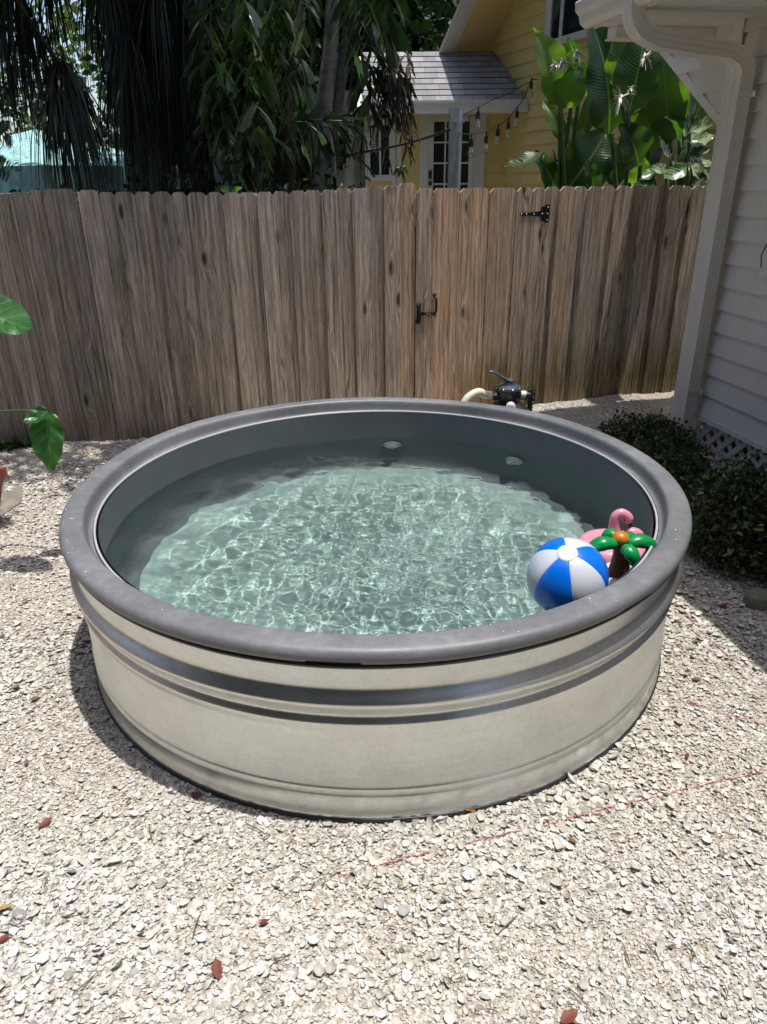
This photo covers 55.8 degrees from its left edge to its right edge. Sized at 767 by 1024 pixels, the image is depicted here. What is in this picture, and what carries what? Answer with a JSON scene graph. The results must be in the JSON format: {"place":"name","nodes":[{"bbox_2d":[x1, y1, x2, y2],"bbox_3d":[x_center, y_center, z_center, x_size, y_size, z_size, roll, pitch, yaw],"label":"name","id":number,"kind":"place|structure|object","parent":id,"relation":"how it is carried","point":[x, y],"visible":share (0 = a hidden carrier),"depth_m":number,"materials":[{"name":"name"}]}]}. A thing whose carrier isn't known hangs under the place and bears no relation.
{"place":"outdoors","nodes":[
{"label":"outdoors","id":0,"kind":"place"},
{"bbox_2d":[0,0,119,193],"label":"sky","id":1,"kind":"structure","parent":0,"point":[93,93],"materials":[{"name":"white"}]},
{"bbox_2d":[0,196,766,1023],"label":"ground","id":2,"kind":"structure","parent":0,"point":[660,400],"depth_m":2.12,"materials":[{"name":"beige gravel"}]},
{"bbox_2d":[0,467,7,501],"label":"terracotta planter","id":3,"kind":"object","parent":2,"relation":"on","point":[3,473],"visible":1,"depth_m":4.12,"materials":[{"name":"orange ceramic"}]},
{"bbox_2d":[0,933,10,941],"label":"fallen leaf","id":4,"kind":"object","parent":2,"relation":"on","point":[3,937],"visible":1,"depth_m":1.88,"materials":[{"name":"red plant"}]},
{"bbox_2d":[0,902,11,909],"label":"fallen leaf","id":5,"kind":"object","parent":2,"relation":"on","point":[4,906],"visible":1,"depth_m":1.96,"materials":[{"name":"yellow plant"}]},
{"bbox_2d":[0,483,21,516],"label":"flagstone","id":6,"kind":"object","parent":2,"relation":"on","point":[11,500],"visible":1,"depth_m":4.51,"materials":[{"name":"stone"}]},
{"bbox_2d":[0,438,27,451],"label":"weed","id":7,"kind":"object","parent":2,"relation":"on","point":[3,444],"visible":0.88,"depth_m":5.23,"materials":[{"name":"green plant"}]},
{"bbox_2d":[0,64,32,193],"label":"background tree","id":8,"kind":"object","parent":2,"relation":"on","point":[7,90],"visible":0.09,"depth_m":11.52,"materials":[{"name":"green plant"}]},
{"bbox_2d":[4,435,31,452],"bbox_3d":[-2.634,-0.513,5.268,0.227,0.134,0.269,-20,31,-36],"label":"weed","id":9,"kind":"object","parent":2,"relation":"on","point":[16,441],"visible":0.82,"depth_m":5.26,"materials":[{"name":"green plant"}]},
{"bbox_2d":[0,294,63,471],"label":"elephant ear","id":10,"kind":"object","parent":2,"relation":"on","point":[46,432],"visible":1,"depth_m":3.56},
{"bbox_2d":[38,817,51,826],"bbox_3d":[-1.037,0.949,2.209,0.022,0.007,0.053,32,45,31],"label":"fallen leaf","id":11,"kind":"object","parent":2,"relation":"on","point":[44,822],"visible":1,"depth_m":2.21,"materials":[{"name":"plant"}]},
{"bbox_2d":[9,162,103,349],"bbox_3d":[-2.918,-2.129,6.763,1.411,2.072,1.463,-1,25,0],"label":"understorey shrub","id":12,"kind":"object","parent":2,"relation":"on","point":[62,166],"depth_m":6.32,"materials":[{"name":"green plant"}]},
{"bbox_2d":[0,0,122,193],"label":"lit tree","id":13,"kind":"object","parent":2,"relation":"on","point":[73,6],"visible":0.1,"depth_m":11.55,"materials":[{"name":"green plant"}]},
{"bbox_2d":[0,0,125,194],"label":"fan palm","id":14,"kind":"object","parent":2,"relation":"on","point":[65,103],"visible":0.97,"depth_m":5.99,"materials":[{"name":"green plant"}]},
{"bbox_2d":[0,121,30,187],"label":"fern","id":15,"kind":"object","parent":14,"relation":"attached to","point":[6,139],"visible":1,"depth_m":5.58,"materials":[{"name":"green plant"}]},
{"bbox_2d":[0,130,191,192],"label":"building","id":16,"kind":"structure","parent":2,"relation":"on","point":[8,187],"depth_m":8.57,"materials":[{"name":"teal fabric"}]},
{"bbox_2d":[110,42,151,194],"bbox_3d":[-2.849,-4.595,7.546,4.761,5.896,5.815,7,26,16],"label":"shade tree","id":17,"kind":"object","parent":2,"relation":"on","point":[130,185],"depth_m":8.64,"materials":[{"name":"green plant"}]},
{"bbox_2d":[78,0,212,194],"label":"background tree","id":18,"kind":"object","parent":2,"relation":"on","point":[91,64],"depth_m":11.98,"materials":[{"name":"green plant"}]},
{"bbox_2d":[63,0,233,195],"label":"fan palm","id":19,"kind":"object","parent":2,"relation":"on","point":[148,99],"visible":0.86,"depth_m":6.54,"materials":[{"name":"green plant"}]},
{"bbox_2d":[188,791,202,795],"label":"fallen leaf","id":20,"kind":"object","parent":2,"relation":"on","point":[196,793],"visible":1,"depth_m":2.31,"materials":[{"name":"brown plant"}]},
{"bbox_2d":[0,183,415,441],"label":"wooden fence","id":21,"kind":"object","parent":2,"relation":"on","point":[211,304],"visible":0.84,"depth_m":5.21,"materials":[{"name":"brown wood"}]},
{"bbox_2d":[414,187,549,405],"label":"wooden gate","id":22,"kind":"structure","parent":21,"relation":"attached to","point":[450,223],"depth_m":5.54,"materials":[{"name":"brown wood"}]},
{"bbox_2d":[211,956,222,978],"bbox_3d":[-0.414,1.129,1.797,0.029,0.007,0.059,-10,34,-19],"label":"fallen leaf","id":23,"kind":"object","parent":2,"relation":"on","point":[217,967],"visible":1,"depth_m":1.80,"materials":[{"name":"red plant"}]},
{"bbox_2d":[95,0,363,195],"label":"background tree","id":24,"kind":"object","parent":2,"relation":"on","point":[316,73],"visible":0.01,"depth_m":10.07,"materials":[{"name":"green plant"}]},
{"bbox_2d":[220,186,243,195],"bbox_3d":[-1.143,-2.380,5.607,0.231,0.266,0.030,-1,25,0],"label":"sprout","id":25,"kind":"object","parent":2,"relation":"on","point":[224,189],"visible":0.62,"depth_m":5.56,"materials":[{"name":"green plant"}]},
{"bbox_2d":[123,141,374,195],"bbox_3d":[-1.194,-2.232,6.877,2.594,2.304,1.565,-1,25,0],"label":"understorey shrub","id":26,"kind":"object","parent":2,"relation":"on","point":[276,176],"visible":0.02,"depth_m":6.49,"materials":[{"name":"green plant"}]},
{"bbox_2d":[257,919,268,923],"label":"fallen leaf","id":27,"kind":"object","parent":2,"relation":"on","point":[263,921],"visible":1,"depth_m":1.92,"materials":[{"name":"red plant"}]},
{"bbox_2d":[59,397,691,822],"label":"stock tank pool","id":28,"kind":"structure","parent":2,"relation":"on","point":[405,727],"depth_m":2.22,"materials":[{"name":"metal"}]},
{"bbox_2d":[105,437,640,633],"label":"water","id":29,"kind":"structure","parent":28,"relation":"in","point":[299,537],"depth_m":3.03,"materials":[{"name":"green liquid"}]},
{"bbox_2d":[526,537,608,610],"bbox_3d":[0.626,0.222,2.469,0.272,0.273,0.273,-1,25,0],"label":"beach ball","id":30,"kind":"object","parent":29,"relation":"on","point":[562,571],"visible":0.77,"depth_m":2.37,"materials":[{"name":"blue plastic"}]},
{"bbox_2d":[578,508,645,562],"bbox_3d":[0.894,0.093,2.813,0.276,0.181,0.259,-1,25,0],"label":"flamingo float","id":31,"kind":"object","parent":29,"relation":"on","point":[625,516],"visible":0.36,"depth_m":2.83,"materials":[{"name":"pink plastic"}]},
{"bbox_2d":[589,528,656,585],"bbox_3d":[0.864,0.184,2.630,0.281,0.266,0.208,-1,25,0],"label":"palm tree float","id":32,"kind":"object","parent":29,"relation":"on","point":[623,546],"visible":0.62,"depth_m":2.56,"materials":[{"name":"green plastic"}]},
{"bbox_2d":[307,0,456,90],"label":"background tree","id":33,"kind":"object","parent":2,"relation":"on","point":[429,23],"visible":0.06,"depth_m":10.87,"materials":[{"name":"green plant"}]},
{"bbox_2d":[5,545,762,1021],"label":"leaf crumbs","id":34,"kind":"object","parent":2,"relation":"on","point":[437,857],"visible":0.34,"depth_m":2.02,"materials":[{"name":"brown plant"}]},
{"bbox_2d":[9,656,766,1013],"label":"twig litter","id":35,"kind":"object","parent":2,"relation":"on","point":[393,926],"visible":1,"depth_m":1.89,"materials":[{"name":"brown wood"}]},
{"bbox_2d":[316,0,459,64],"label":"background tree","id":36,"kind":"object","parent":2,"relation":"on","point":[453,3],"depth_m":13.38,"materials":[{"name":"green plant"}]},
{"bbox_2d":[393,164,407,182],"bbox_3d":[0.133,-2.529,5.657,0.115,0.350,0.022,-1,25,0],"label":"seedling","id":37,"kind":"object","parent":2,"relation":"on","point":[401,169],"visible":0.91,"depth_m":5.60,"materials":[{"name":"green plant"}]},
{"bbox_2d":[213,0,716,326],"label":"yellow house","id":38,"kind":"structure","parent":2,"relation":"on","point":[485,53],"depth_m":9.43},
{"bbox_2d":[367,115,400,186],"bbox_3d":[0.005,-4.744,9.818,0.459,1.269,0.055,-1,25,0],"label":"window","id":39,"kind":"structure","parent":38,"relation":"in","point":[374,162],"depth_m":9.78,"materials":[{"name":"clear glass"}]},
{"bbox_2d":[427,116,475,191],"bbox_3d":[0.912,-4.707,9.838,0.630,1.188,0.060,-1,25,0],"label":"door","id":40,"kind":"structure","parent":38,"relation":"in","point":[437,167],"depth_m":9.78,"materials":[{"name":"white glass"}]},
{"bbox_2d":[545,0,587,43],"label":"window","id":41,"kind":"structure","parent":38,"relation":"in","point":[561,21],"depth_m":8.22,"materials":[{"name":"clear glass"}]},
{"bbox_2d":[461,370,532,410],"bbox_3d":[0.759,-0.667,4.960,0.543,0.630,0.370,-1,25,0],"label":"pump","id":42,"kind":"object","parent":2,"relation":"on","point":[507,392],"visible":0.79,"depth_m":4.85,"materials":[{"name":"black plastic"}]},
{"bbox_2d":[339,772,766,875],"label":"marker string","id":43,"kind":"object","parent":2,"relation":"on","point":[554,823],"visible":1,"depth_m":2.21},
{"bbox_2d":[557,1008,577,1023],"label":"fallen leaf","id":44,"kind":"object","parent":2,"relation":"on","point":[569,1016],"visible":1,"depth_m":1.69,"materials":[{"name":"red plant"}]},
{"bbox_2d":[531,184,706,403],"bbox_3d":[2.717,-1.774,6.058,3.110,1.777,0.172,-5,25,-10],"label":"wooden fence","id":45,"kind":"object","parent":2,"relation":"on","point":[589,243],"visible":0.8,"depth_m":5.78,"materials":[{"name":"brown wood"}]},
{"bbox_2d":[592,408,717,512],"bbox_3d":[1.776,-0.369,4.619,0.831,0.400,1.490,-1,25,0],"label":"boxwood shrub","id":46,"kind":"object","parent":2,"relation":"on","point":[657,443],"visible":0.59,"depth_m":4.54,"materials":[{"name":"green plant"}]},
{"bbox_2d":[575,0,766,474],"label":"white house","id":47,"kind":"structure","parent":2,"relation":"on","point":[713,53],"depth_m":4.63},
{"bbox_2d":[759,244,766,276],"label":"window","id":48,"kind":"structure","parent":47,"relation":"in","point":[763,272],"depth_m":4.43,"materials":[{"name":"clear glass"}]},
{"bbox_2d":[633,103,714,221],"bbox_3d":[2.383,-2.161,6.133,0.618,2.330,0.507,10,27,23],"label":"shell ginger","id":49,"kind":"object","parent":2,"relation":"on","point":[696,135],"visible":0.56,"depth_m":5.80,"materials":[{"name":"green plant"}]},
{"bbox_2d":[655,692,766,724],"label":"marker string","id":50,"kind":"object","parent":2,"relation":"on","point":[714,710],"visible":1,"depth_m":2.65,"materials":[{"name":"red fabric"}]},
{"bbox_2d":[673,603,766,683],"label":"marker string","id":51,"kind":"object","parent":2,"relation":"on","point":[718,646],"visible":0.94,"depth_m":3.01,"materials":[{"name":"red fabric"}]},
{"bbox_2d":[676,444,766,581],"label":"boxwood shrub","id":52,"kind":"object","parent":2,"relation":"on","point":[738,522],"visible":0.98,"depth_m":3.57,"materials":[{"name":"green plant"}]},
{"bbox_2d":[742,587,766,610],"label":"edging stone","id":53,"kind":"object","parent":2,"relation":"on","point":[754,598],"visible":1,"depth_m":3.27,"materials":[{"name":"grey stone"}]},
{"label":"patio","id":54,"kind":"structure","parent":0,"visible":0},
{"bbox_2d":[180,0,426,194],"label":"fishtail palm","id":55,"kind":"object","parent":54,"relation":"on","point":[258,88],"visible":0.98,"depth_m":6.19,"materials":[{"name":"green plant"}]},
{"bbox_2d":[447,108,464,359],"bbox_3d":[0.696,-2.654,7.185,0.141,2.374,0.135,-1,25,0],"label":"metal post","id":56,"kind":"object","parent":54,"relation":"on","point":[456,121],"visible":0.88,"depth_m":6.81,"materials":[{"name":"metal"}]},
{"bbox_2d":[339,128,450,158],"bbox_3d":[0.090,-3.506,6.888,1.102,0.239,0.056,7,26,15],"label":"overhead cable","id":57,"kind":"object","parent":56,"relation":"attached to","point":[414,141],"visible":0.72,"depth_m":6.86,"materials":[{"name":"black plastic"}]},
{"bbox_2d":[463,78,537,157],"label":"string lights","id":58,"kind":"object","parent":56,"relation":"hanging from","point":[497,139],"visible":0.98,"depth_m":8.15,"materials":[{"name":"black plastic"}]},
{"bbox_2d":[502,28,611,362],"bbox_3d":[1.742,-2.779,6.826,0.783,2.898,1.542,22,33,40],"label":"bird of paradise","id":59,"kind":"object","parent":54,"relation":"on","point":[563,81],"visible":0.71,"depth_m":6.40,"materials":[{"name":"green plant"}]},
{"bbox_2d":[544,147,557,162],"bbox_3d":[1.613,-3.390,6.838,0.436,0.236,0.361,-23,33,-39],"label":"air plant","id":60,"kind":"object","parent":59,"relation":"attached to","point":[555,158],"visible":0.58,"depth_m":6.83,"materials":[{"name":"green plant"}]},
{"bbox_2d":[584,27,687,359],"bbox_3d":[2.149,-2.717,6.604,0.910,2.967,1.968,3,25,8],"label":"bird of paradise","id":61,"kind":"object","parent":54,"relation":"on","point":[622,80],"visible":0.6,"depth_m":5.88,"materials":[{"name":"green plant"}]},
{"bbox_2d":[643,57,712,186],"bbox_3d":[2.647,-2.715,6.692,0.528,2.868,1.310,15,29,31],"label":"bird of paradise","id":62,"kind":"object","parent":54,"relation":"on","point":[673,96],"visible":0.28,"depth_m":6.10,"materials":[{"name":"green plant"}]}
]}

